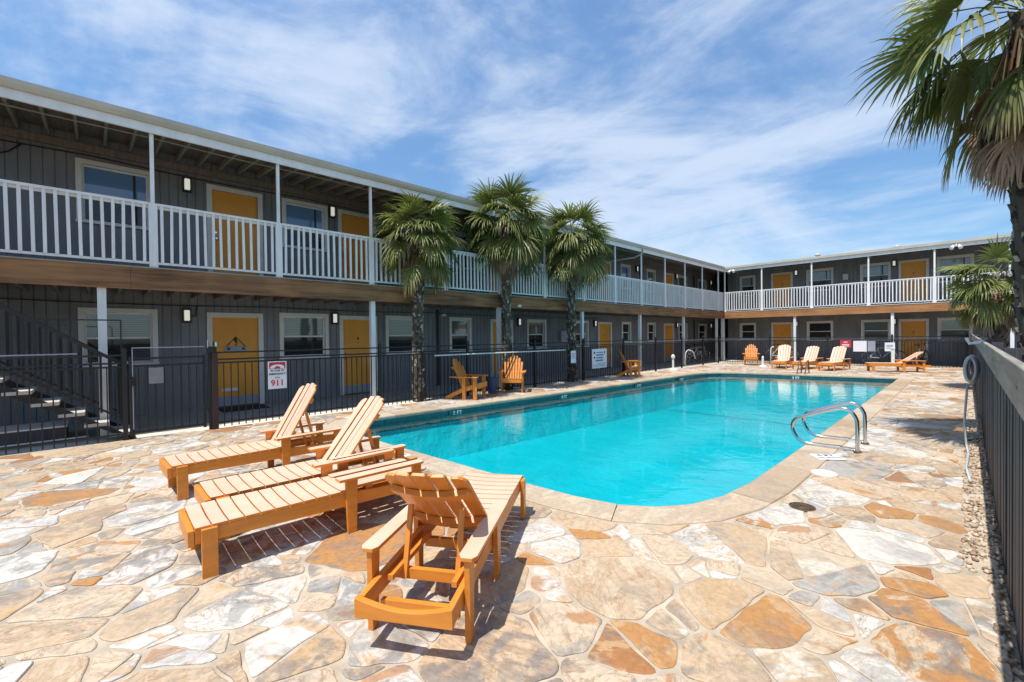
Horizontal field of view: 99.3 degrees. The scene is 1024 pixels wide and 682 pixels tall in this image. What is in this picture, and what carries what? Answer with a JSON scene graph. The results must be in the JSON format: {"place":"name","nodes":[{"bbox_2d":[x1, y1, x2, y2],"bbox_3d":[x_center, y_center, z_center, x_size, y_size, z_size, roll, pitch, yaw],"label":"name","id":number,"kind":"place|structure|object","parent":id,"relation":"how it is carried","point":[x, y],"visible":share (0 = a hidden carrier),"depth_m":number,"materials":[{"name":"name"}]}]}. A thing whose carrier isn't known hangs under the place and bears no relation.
{"place":"outdoors","nodes":[
{"label":"outdoors","id":0,"kind":"place"},
{"bbox_2d":[0,356,971,451],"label":"walkway","id":1,"kind":"structure","parent":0,"point":[81,431],"depth_m":9.59,"materials":[{"name":"concrete"}]},
{"bbox_2d":[0,420,88,447],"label":"stair plinth","id":2,"kind":"structure","parent":1,"relation":"on","point":[24,435],"depth_m":6.69,"materials":[{"name":"white paint"}]},
{"bbox_2d":[0,303,134,438],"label":"staircase","id":3,"kind":"structure","parent":2,"relation":"on","point":[23,393],"depth_m":6.73,"materials":[{"name":"black metal"}]},
{"bbox_2d":[219,404,269,412],"bbox_3d":[-6.049,1.514,9.821,0.900,0.014,0.650,-1,1,-44],"label":"door mat","id":4,"kind":"object","parent":1,"relation":"on","point":[242,408],"depth_m":9.75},
{"bbox_2d":[685,345,693,363],"bbox_3d":[9.633,0.670,23.214,1.719,1.034,0.575,-1,1,-34],"label":"bicycle","id":5,"kind":"object","parent":1,"relation":"on","point":[690,357],"visible":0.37,"depth_m":23.05,"materials":[{"name":"metal"}]},
{"bbox_2d":[766,342,798,360],"bbox_3d":[14.810,0.604,23.880,1.719,1.034,0.575,-1,1,11],"label":"bicycle","id":6,"kind":"object","parent":1,"relation":"on","point":[776,352],"visible":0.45,"depth_m":23.94,"materials":[{"name":"metal"}]},
{"bbox_2d":[913,343,927,363],"bbox_3d":[19.010,0.601,20.218,1.719,1.034,0.575,-1,1,-29],"label":"bicycle","id":7,"kind":"object","parent":1,"relation":"on","point":[919,357],"visible":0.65,"depth_m":20.30,"materials":[{"name":"metal"}]},
{"bbox_2d":[0,361,1012,681],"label":"flagstone pavement","id":8,"kind":"structure","parent":0,"point":[858,575],"depth_m":2.81,"materials":[{"name":"stone"}]},
{"bbox_2d":[207,340,218,429],"bbox_3d":[-5.319,0.793,7.746,0.172,1.610,0.105,-1,1,-44],"label":"gate post","id":9,"kind":"object","parent":8,"relation":"on","point":[212,350],"visible":0.94,"depth_m":7.73,"materials":[{"name":"black metal"}]},
{"bbox_2d":[159,383,341,500],"bbox_3d":[-2.914,1.057,5.148,0.660,1.029,1.916,0,1,44],"label":"sun lounger","id":10,"kind":"object","parent":8,"relation":"on","point":[279,442],"visible":0.94,"depth_m":5.02,"materials":[{"name":"orange wood"}]},
{"bbox_2d":[194,396,416,540],"bbox_3d":[-1.905,1.088,4.270,1.916,0.965,0.660,-1,1,-44],"label":"sun lounger","id":11,"kind":"object","parent":8,"relation":"on","point":[368,414],"visible":0.61,"depth_m":4.29,"materials":[{"name":"wood"}]},
{"bbox_2d":[178,448,435,579],"bbox_3d":[-1.605,1.344,3.703,1.916,0.461,0.660,-1,1,-43],"label":"sun lounger","id":12,"kind":"object","parent":8,"relation":"on","point":[329,490],"visible":0.97,"depth_m":3.43,"materials":[{"name":"beige wood"}]},
{"bbox_2d":[354,472,525,643],"bbox_3d":[-0.347,1.133,3.072,0.660,0.869,1.916,-1,1,12],"label":"sun lounger","id":13,"kind":"object","parent":8,"relation":"on","point":[481,504],"visible":1,"depth_m":2.50,"materials":[{"name":"orange wood"}]},
{"bbox_2d":[445,358,487,399],"bbox_3d":[-1.187,0.960,11.310,0.948,1.038,0.795,0,1,18],"label":"garden chair","id":14,"kind":"object","parent":8,"relation":"on","point":[461,376],"visible":1,"depth_m":11.15,"materials":[{"name":"orange wood"}]},
{"bbox_2d":[486,377,496,393],"bbox_3d":[-0.559,1.238,12.150,0.320,0.450,0.320,-1,1,-44],"label":"waste bin","id":15,"kind":"object","parent":8,"relation":"on","point":[491,385],"visible":1,"depth_m":12.04,"materials":[{"name":"blue plastic"}]},
{"bbox_2d":[497,355,525,392],"bbox_3d":[0.024,0.931,12.619,0.795,1.038,0.948,-1,1,6],"label":"garden chair","id":16,"kind":"object","parent":8,"relation":"on","point":[511,379],"visible":0.92,"depth_m":12.71,"materials":[{"name":"orange wood"}]},
{"bbox_2d":[615,349,641,376],"bbox_3d":[4.486,0.831,16.881,0.948,1.038,0.795,-1,1,4],"label":"garden chair","id":17,"kind":"object","parent":8,"relation":"on","point":[631,368],"visible":0.91,"depth_m":16.63,"materials":[{"name":"orange wood"}]},
{"bbox_2d":[667,354,679,370],"bbox_3d":[7.109,0.939,19.204,0.533,0.700,0.533,-1,1,-44],"label":"umbrella base","id":18,"kind":"object","parent":8,"relation":"on","point":[672,368],"visible":1,"depth_m":19.14,"materials":[{"name":"white plastic"}]},
{"bbox_2d":[742,344,759,364],"bbox_3d":[12.117,0.684,22.052,0.795,1.038,0.948,0,1,30],"label":"garden chair","id":19,"kind":"object","parent":8,"relation":"on","point":[753,348],"visible":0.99,"depth_m":22.14,"materials":[{"name":"orange wood"}]},
{"bbox_2d":[760,356,765,366],"bbox_3d":[12.026,0.968,20.867,0.309,0.500,0.309,-1,1,-44],"label":"bollard","id":20,"kind":"object","parent":8,"relation":"on","point":[762,365],"visible":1,"depth_m":20.82,"materials":[{"name":"white paint"}]},
{"bbox_2d":[771,345,793,368],"bbox_3d":[12.517,0.700,20.113,0.660,1.043,1.916,0,1,42],"label":"sun lounger","id":21,"kind":"object","parent":8,"relation":"on","point":[779,361],"visible":0.95,"depth_m":20.25,"materials":[{"name":"beige wood"}]},
{"bbox_2d":[789,502,815,511],"bbox_3d":[2.663,1.520,3.993,0.210,0.022,0.210,-1,1,-44],"label":"deck drain","id":22,"kind":"object","parent":8,"relation":"on","point":[804,507],"visible":1,"depth_m":3.97,"materials":[{"name":"brown metal"}]},
{"bbox_2d":[792,346,823,369],"bbox_3d":[13.197,0.727,19.390,1.916,0.991,0.660,-1,1,-35],"label":"sun lounger","id":23,"kind":"object","parent":8,"relation":"on","point":[813,356],"visible":0.88,"depth_m":19.49,"materials":[{"name":"beige wood"}]},
{"bbox_2d":[811,469,837,477],"bbox_3d":[3.532,1.496,4.922,0.254,0.024,0.254,-1,1,-44],"label":"skimmer lid","id":24,"kind":"object","parent":8,"relation":"on","point":[824,473],"visible":0.99,"depth_m":4.88,"materials":[{"name":"white plastic"}]},
{"bbox_2d":[790,407,861,452],"bbox_3d":[4.340,1.184,6.043,0.100,0.592,0.823,-1,1,-44],"label":"handrail","id":25,"kind":"object","parent":8,"relation":"on","point":[857,432],"visible":1,"depth_m":5.95,"materials":[{"name":"metal"}]},
{"bbox_2d":[810,454,845,459],"bbox_3d":[4.030,1.479,5.558,0.310,0.010,0.248,-1,1,8],"label":"depth plate","id":26,"kind":"object","parent":8,"relation":"on","point":[827,457],"visible":1,"depth_m":5.53,"materials":[{"name":"white tile"}]},
{"bbox_2d":[818,346,850,370],"bbox_3d":[13.806,0.730,18.607,1.916,0.991,0.660,-1,1,-34],"label":"sun lounger","id":27,"kind":"object","parent":8,"relation":"on","point":[839,360],"visible":0.99,"depth_m":18.68,"materials":[{"name":"wood"}]},
{"bbox_2d":[802,401,868,443],"bbox_3d":[4.794,1.174,6.479,0.100,0.592,0.823,-1,1,-44],"label":"handrail","id":28,"kind":"object","parent":8,"relation":"on","point":[862,410],"visible":0.88,"depth_m":6.38,"materials":[{"name":"metal"}]},
{"bbox_2d":[719,334,968,367],"bbox_3d":[15.342,0.453,21.116,9.732,1.510,0.072,0,1,31],"label":"metal fence","id":29,"kind":"object","parent":8,"relation":"on","point":[892,339],"visible":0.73,"depth_m":20.12,"materials":[{"name":"grey metal"}]},
{"bbox_2d":[840,340,850,347],"bbox_3d":[15.894,0.136,20.735,0.420,0.360,0.010,0,1,31],"label":"warning sign","id":30,"kind":"object","parent":29,"relation":"attached to","point":[846,343],"visible":0.95,"depth_m":20.73,"materials":[{"name":"metal"}]},
{"bbox_2d":[853,341,866,351],"bbox_3d":[16.356,0.244,20.458,0.500,0.500,0.011,0,1,31],"label":"notice","id":31,"kind":"object","parent":29,"relation":"attached to","point":[859,346],"visible":1,"depth_m":20.45,"materials":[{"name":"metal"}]},
{"bbox_2d":[868,341,874,350],"bbox_3d":[16.719,0.243,20.238,0.280,0.480,0.010,0,1,31],"label":"notice","id":32,"kind":"object","parent":29,"relation":"attached to","point":[871,345],"visible":1,"depth_m":20.24,"materials":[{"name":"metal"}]},
{"bbox_2d":[885,343,894,350],"bbox_3d":[17.278,0.271,19.901,0.360,0.400,0.010,0,1,31],"label":"notice","id":33,"kind":"object","parent":29,"relation":"attached to","point":[888,346],"visible":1,"depth_m":19.91,"materials":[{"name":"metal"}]},
{"bbox_2d":[861,344,906,362],"bbox_3d":[17.822,0.606,20.880,1.719,1.034,0.575,0,1,38],"label":"bicycle","id":34,"kind":"object","parent":8,"relation":"on","point":[870,357],"visible":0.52,"depth_m":20.98,"materials":[{"name":"metal"}]},
{"bbox_2d":[891,348,894,366],"bbox_3d":[17.318,0.757,19.774,0.150,0.830,0.150,-1,1,-44],"label":"fence post","id":35,"kind":"object","parent":8,"relation":"on","point":[892,355],"visible":1,"depth_m":19.74,"materials":[{"name":"paint"}]},
{"bbox_2d":[865,352,930,372],"bbox_3d":[15.387,0.820,17.401,1.916,0.803,0.660,0,1,22],"label":"sun lounger","id":36,"kind":"object","parent":8,"relation":"on","point":[902,364],"visible":1,"depth_m":17.25,"materials":[{"name":"orange wood"}]},
{"bbox_2d":[0,0,1023,317],"label":"sky","id":37,"kind":"structure","parent":0,"point":[726,133],"materials":[{"name":"blue"}]},
{"bbox_2d":[364,380,886,506],"bbox_3d":[5.056,2.066,11.603,17.065,0.680,6.600,-1,1,-44],"label":"pool basin","id":38,"kind":"object","parent":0,"point":[642,448],"visible":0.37,"depth_m":10.28,"materials":[{"name":"liquid"}]},
{"bbox_2d":[365,374,895,434],"bbox_3d":[5.051,1.601,11.598,17.065,0.250,6.600,-1,1,-44],"label":"pool tile band","id":39,"kind":"object","parent":38,"relation":"attached to","point":[380,426],"visible":0.36,"depth_m":11.48,"materials":[{"name":"tile"}]},
{"bbox_2d":[449,409,464,416],"bbox_3d":[-1.246,1.649,9.943,0.440,0.125,0.009,-1,1,-41],"label":"depth tile","id":40,"kind":"object","parent":39,"relation":"attached to","point":[456,413],"visible":1,"depth_m":9.93,"materials":[{"name":"tile"}]},
{"bbox_2d":[559,394,568,399],"bbox_3d":[1.475,1.590,12.305,0.440,0.125,0.009,-1,1,-41],"label":"depth tile","id":41,"kind":"object","parent":39,"relation":"attached to","point":[562,397],"visible":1,"depth_m":12.29,"materials":[{"name":"tile"}]},
{"bbox_2d":[665,409,827,428],"bbox_3d":[7.072,2.359,13.204,0.160,0.001,5.199,-1,1,-44],"label":"pool floor line","id":42,"kind":"object","parent":38,"relation":"on","point":[746,418],"visible":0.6,"depth_m":13.24,"materials":[{"name":"tile"}]},
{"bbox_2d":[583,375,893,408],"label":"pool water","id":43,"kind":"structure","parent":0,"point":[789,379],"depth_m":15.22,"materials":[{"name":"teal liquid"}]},
{"bbox_2d":[957,369,1023,681],"bbox_3d":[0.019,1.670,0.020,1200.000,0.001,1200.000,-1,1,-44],"label":"ground","id":44,"kind":"structure","parent":0,"point":[1016,653],"depth_m":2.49,"materials":[{"name":"beige gravel"}]},
{"bbox_2d":[0,360,734,456],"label":"planting strip","id":45,"kind":"object","parent":44,"relation":"on","point":[71,445],"visible":0.33,"depth_m":7.86,"materials":[{"name":"beige gravel"}]},
{"bbox_2d":[0,336,718,454],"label":"metal fence","id":46,"kind":"object","parent":45,"relation":"on","point":[702,356],"visible":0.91,"depth_m":9.49,"materials":[{"name":"grey metal"}]},
{"bbox_2d":[128,346,206,436],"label":"fence gate","id":47,"kind":"structure","parent":46,"relation":"attached to","point":[132,384],"depth_m":7.29,"materials":[{"name":"black metal"}]},
{"bbox_2d":[149,367,163,383],"bbox_3d":[-5.875,0.571,7.187,0.190,0.260,0.009,-1,1,-44],"label":"notice","id":48,"kind":"object","parent":47,"relation":"attached to","point":[156,375],"visible":1,"depth_m":7.19,"materials":[{"name":"metal"}]},
{"bbox_2d":[268,361,286,388],"bbox_3d":[-4.562,0.661,8.465,0.330,0.530,0.010,-1,1,-44],"label":"emergency sign","id":49,"kind":"object","parent":46,"relation":"attached to","point":[277,374],"visible":1,"depth_m":8.46,"materials":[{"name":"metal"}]},
{"bbox_2d":[434,349,564,355],"bbox_3d":[-0.086,0.333,12.713,5.150,0.049,0.034,-1,1,-44],"label":"pool pole","id":50,"kind":"object","parent":46,"relation":"attached to","point":[497,352],"visible":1,"depth_m":12.34,"materials":[{"name":"white plastic"}]},
{"bbox_2d":[571,351,575,362],"bbox_3d":[2.096,0.541,14.843,0.270,0.420,0.009,-1,1,-44],"label":"notice","id":51,"kind":"object","parent":46,"relation":"attached to","point":[573,356],"visible":1,"depth_m":14.84,"materials":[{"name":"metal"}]},
{"bbox_2d":[592,348,606,368],"bbox_3d":[3.202,0.636,15.902,0.920,0.700,0.009,-1,1,-44],"label":"pool sign","id":52,"kind":"object","parent":46,"relation":"attached to","point":[599,358],"visible":1,"depth_m":15.89,"materials":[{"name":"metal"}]},
{"bbox_2d":[368,189,468,401],"bbox_3d":[-2.283,-1.089,10.884,2.500,5.278,2.458,-1,1,-44],"label":"palm tree","id":53,"kind":"object","parent":45,"relation":"on","point":[421,266],"visible":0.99,"depth_m":10.54,"materials":[{"name":"green plant"}]},
{"bbox_2d":[457,170,554,389],"bbox_3d":[-0.239,-1.742,13.056,3.070,6.488,2.941,-1,1,-44],"label":"palm tree","id":54,"kind":"object","parent":45,"relation":"on","point":[510,250],"visible":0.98,"depth_m":12.56,"materials":[{"name":"green plant"}]},
{"bbox_2d":[536,198,616,381],"bbox_3d":[2.069,-1.673,15.138,3.154,6.247,3.308,-1,1,-44],"label":"palm tree","id":55,"kind":"object","parent":45,"relation":"on","point":[573,266],"visible":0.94,"depth_m":14.50,"materials":[{"name":"green plant"}]},
{"bbox_2d":[0,75,736,435],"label":"apartment building","id":56,"kind":"structure","parent":44,"relation":"on","point":[146,229],"depth_m":9.60,"materials":[{"name":"paint"}]},
{"bbox_2d":[75,157,149,230],"bbox_3d":[-7.897,-2.882,8.690,1.180,1.215,0.180,-1,1,-44],"label":"window","id":57,"kind":"structure","parent":56,"relation":"in","point":[91,176],"depth_m":8.65,"materials":[{"name":"glass"}]},
{"bbox_2d":[78,307,159,366],"bbox_3d":[-7.862,-0.078,8.726,1.210,1.145,0.180,-1,1,-44],"label":"window","id":58,"kind":"structure","parent":56,"relation":"in","point":[139,326],"depth_m":8.80,"materials":[{"name":"glass"}]},
{"bbox_2d":[222,387,237,391],"bbox_3d":[-6.500,1.119,10.029,0.310,0.070,0.006,-1,1,-44],"label":"sticker","id":59,"kind":"object","parent":56,"relation":"attached to","point":[229,389],"visible":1,"depth_m":10.03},
{"bbox_2d":[225,337,246,350],"bbox_3d":[-6.407,0.065,10.103,0.440,0.334,0.035,-1,1,-44],"label":"hanging sign","id":60,"kind":"object","parent":56,"relation":"hanging from","point":[235,348],"depth_m":10.09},
{"bbox_2d":[279,313,329,358],"bbox_3d":[-5.324,-0.135,11.157,1.220,1.145,0.180,-1,1,-44],"label":"window","id":61,"kind":"structure","parent":56,"relation":"in","point":[296,330],"depth_m":11.17,"materials":[{"name":"glass"}]},
{"bbox_2d":[282,198,327,251],"bbox_3d":[-5.312,-2.941,11.166,1.140,1.215,0.180,-1,1,-44],"label":"window","id":62,"kind":"structure","parent":56,"relation":"in","point":[294,212],"depth_m":11.17,"materials":[{"name":"glass"}]},
{"bbox_2d":[385,315,412,354],"bbox_3d":[-3.302,-0.181,13.094,1.160,1.145,0.180,-1,1,-44],"label":"window","id":63,"kind":"structure","parent":56,"relation":"in","point":[398,329],"depth_m":13.03,"materials":[{"name":"glass"}]},
{"bbox_2d":[387,221,418,260],"bbox_3d":[-3.279,-2.986,13.113,1.130,1.215,0.180,-1,1,-44],"label":"window","id":64,"kind":"structure","parent":56,"relation":"in","point":[403,229],"depth_m":13.15,"materials":[{"name":"glass"}]},
{"bbox_2d":[449,317,472,351],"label":"window","id":65,"kind":"structure","parent":56,"relation":"in","point":[460,328],"depth_m":14.61,"materials":[{"name":"glass"}]},
{"bbox_2d":[449,230,472,269],"bbox_3d":[-1.752,-3.021,14.575,0.940,1.215,0.180,-1,1,-44],"label":"window","id":66,"kind":"structure","parent":56,"relation":"in","point":[457,235],"depth_m":14.63,"materials":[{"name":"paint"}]},
{"bbox_2d":[527,319,546,348],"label":"window","id":67,"kind":"structure","parent":56,"relation":"in","point":[536,328],"depth_m":17.22,"materials":[{"name":"glass"}]},
{"bbox_2d":[527,254,546,277],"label":"window","id":68,"kind":"structure","parent":56,"relation":"in","point":[540,262],"depth_m":17.34,"materials":[{"name":"glass"}]},
{"bbox_2d":[576,320,588,346],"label":"window","id":69,"kind":"structure","parent":56,"relation":"in","point":[586,323],"depth_m":19.36,"materials":[{"name":"glass"}]},
{"bbox_2d":[620,264,630,288],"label":"window","id":70,"kind":"structure","parent":56,"relation":"in","point":[625,270],"depth_m":21.70,"materials":[{"name":"glass"}]},
{"bbox_2d":[622,322,631,342],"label":"window","id":71,"kind":"structure","parent":56,"relation":"in","point":[626,326],"depth_m":21.78,"materials":[{"name":"glass"}]},
{"bbox_2d":[646,269,655,291],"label":"window","id":72,"kind":"structure","parent":56,"relation":"in","point":[650,274],"depth_m":23.43,"materials":[{"name":"glass"}]},
{"bbox_2d":[647,322,655,341],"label":"window","id":73,"kind":"structure","parent":56,"relation":"in","point":[651,326],"depth_m":23.49,"materials":[{"name":"glass"}]},
{"bbox_2d":[678,275,686,295],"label":"window","id":74,"kind":"structure","parent":56,"relation":"in","point":[680,277],"depth_m":25.89,"materials":[{"name":"glass"}]},
{"bbox_2d":[678,323,687,340],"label":"window","id":75,"kind":"structure","parent":56,"relation":"in","point":[679,324],"depth_m":25.99,"materials":[{"name":"glass"}]},
{"bbox_2d":[698,324,706,339],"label":"window","id":76,"kind":"structure","parent":56,"relation":"in","point":[702,328],"depth_m":28.04,"materials":[{"name":"paint"}]},
{"bbox_2d":[698,279,706,289],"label":"window","id":77,"kind":"structure","parent":56,"relation":"in","point":[699,280],"depth_m":28.14,"materials":[{"name":"glass"}]},
{"bbox_2d":[324,371,915,525],"bbox_3d":[5.081,1.439,11.629,17.897,0.084,7.343,-1,1,-44],"label":"pool coping","id":78,"kind":"object","parent":44,"relation":"on","point":[785,477],"visible":0.89,"depth_m":5.00,"materials":[{"name":"concrete"}]},
{"bbox_2d":[796,360,809,381],"bbox_3d":[11.354,1.166,16.984,0.788,0.824,0.319,-1,1,-44],"label":"pool ladder","id":79,"kind":"object","parent":78,"relation":"attached to","point":[801,367],"visible":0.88,"depth_m":17.08,"materials":[{"name":"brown metal"}]},
{"bbox_2d":[721,234,1017,365],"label":"apartment building","id":80,"kind":"structure","parent":44,"relation":"on","point":[886,293],"depth_m":22.18,"materials":[{"name":"paint"}]},
{"bbox_2d":[739,323,755,339],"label":"window","id":81,"kind":"structure","parent":80,"relation":"in","point":[747,330],"depth_m":26.46,"materials":[{"name":"glass"}]},
{"bbox_2d":[739,275,755,295],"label":"window","id":82,"kind":"structure","parent":80,"relation":"in","point":[746,283],"depth_m":26.43,"materials":[{"name":"glass"}]},
{"bbox_2d":[806,321,833,340],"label":"window","id":83,"kind":"structure","parent":80,"relation":"in","point":[814,328],"depth_m":23.83,"materials":[{"name":"glass"}]},
{"bbox_2d":[806,267,833,291],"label":"window","id":84,"kind":"structure","parent":80,"relation":"in","point":[823,276],"depth_m":23.77,"materials":[{"name":"glass"}]},
{"bbox_2d":[860,262,890,287],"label":"window","id":85,"kind":"structure","parent":80,"relation":"in","point":[881,271],"depth_m":22.07,"materials":[{"name":"glass"}]},
{"bbox_2d":[861,319,890,340],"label":"window","id":86,"kind":"structure","parent":80,"relation":"in","point":[879,328],"depth_m":22.10,"materials":[{"name":"glass"}]},
{"bbox_2d":[937,317,972,340],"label":"window","id":87,"kind":"structure","parent":80,"relation":"in","point":[945,326],"depth_m":20.17,"materials":[{"name":"glass"}]},
{"bbox_2d":[936,253,973,282],"bbox_3d":[20.395,-3.334,20.038,0.180,1.215,1.240,-1,1,-44],"label":"window","id":88,"kind":"structure","parent":80,"relation":"in","point":[962,259],"depth_m":20.12,"materials":[{"name":"glass"}]},
{"bbox_2d":[849,0,1023,362],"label":"palm tree","id":89,"kind":"object","parent":44,"relation":"on","point":[993,127],"visible":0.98,"depth_m":5.31,"materials":[{"name":"green plant"}]},
{"bbox_2d":[931,233,1015,350],"bbox_3d":[12.593,-0.682,11.434,2.262,4.119,2.360,-1,1,-44],"label":"palm tree","id":90,"kind":"object","parent":44,"relation":"on","point":[989,313],"visible":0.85,"depth_m":11.21,"materials":[{"name":"green plant"}]},
{"bbox_2d":[971,334,1023,669],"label":"wooden fence","id":91,"kind":"object","parent":44,"relation":"on","point":[999,384],"visible":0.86,"depth_m":2.63,"materials":[{"name":"grey wood"}]},
{"bbox_2d":[963,338,980,482],"bbox_3d":[5.694,0.715,5.373,2.433,1.499,0.188,-1,1,-44],"label":"hose","id":92,"kind":"object","parent":91,"relation":"hanging from","point":[968,377],"visible":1,"depth_m":6.07,"materials":[{"name":"white rubber"}]}
]}

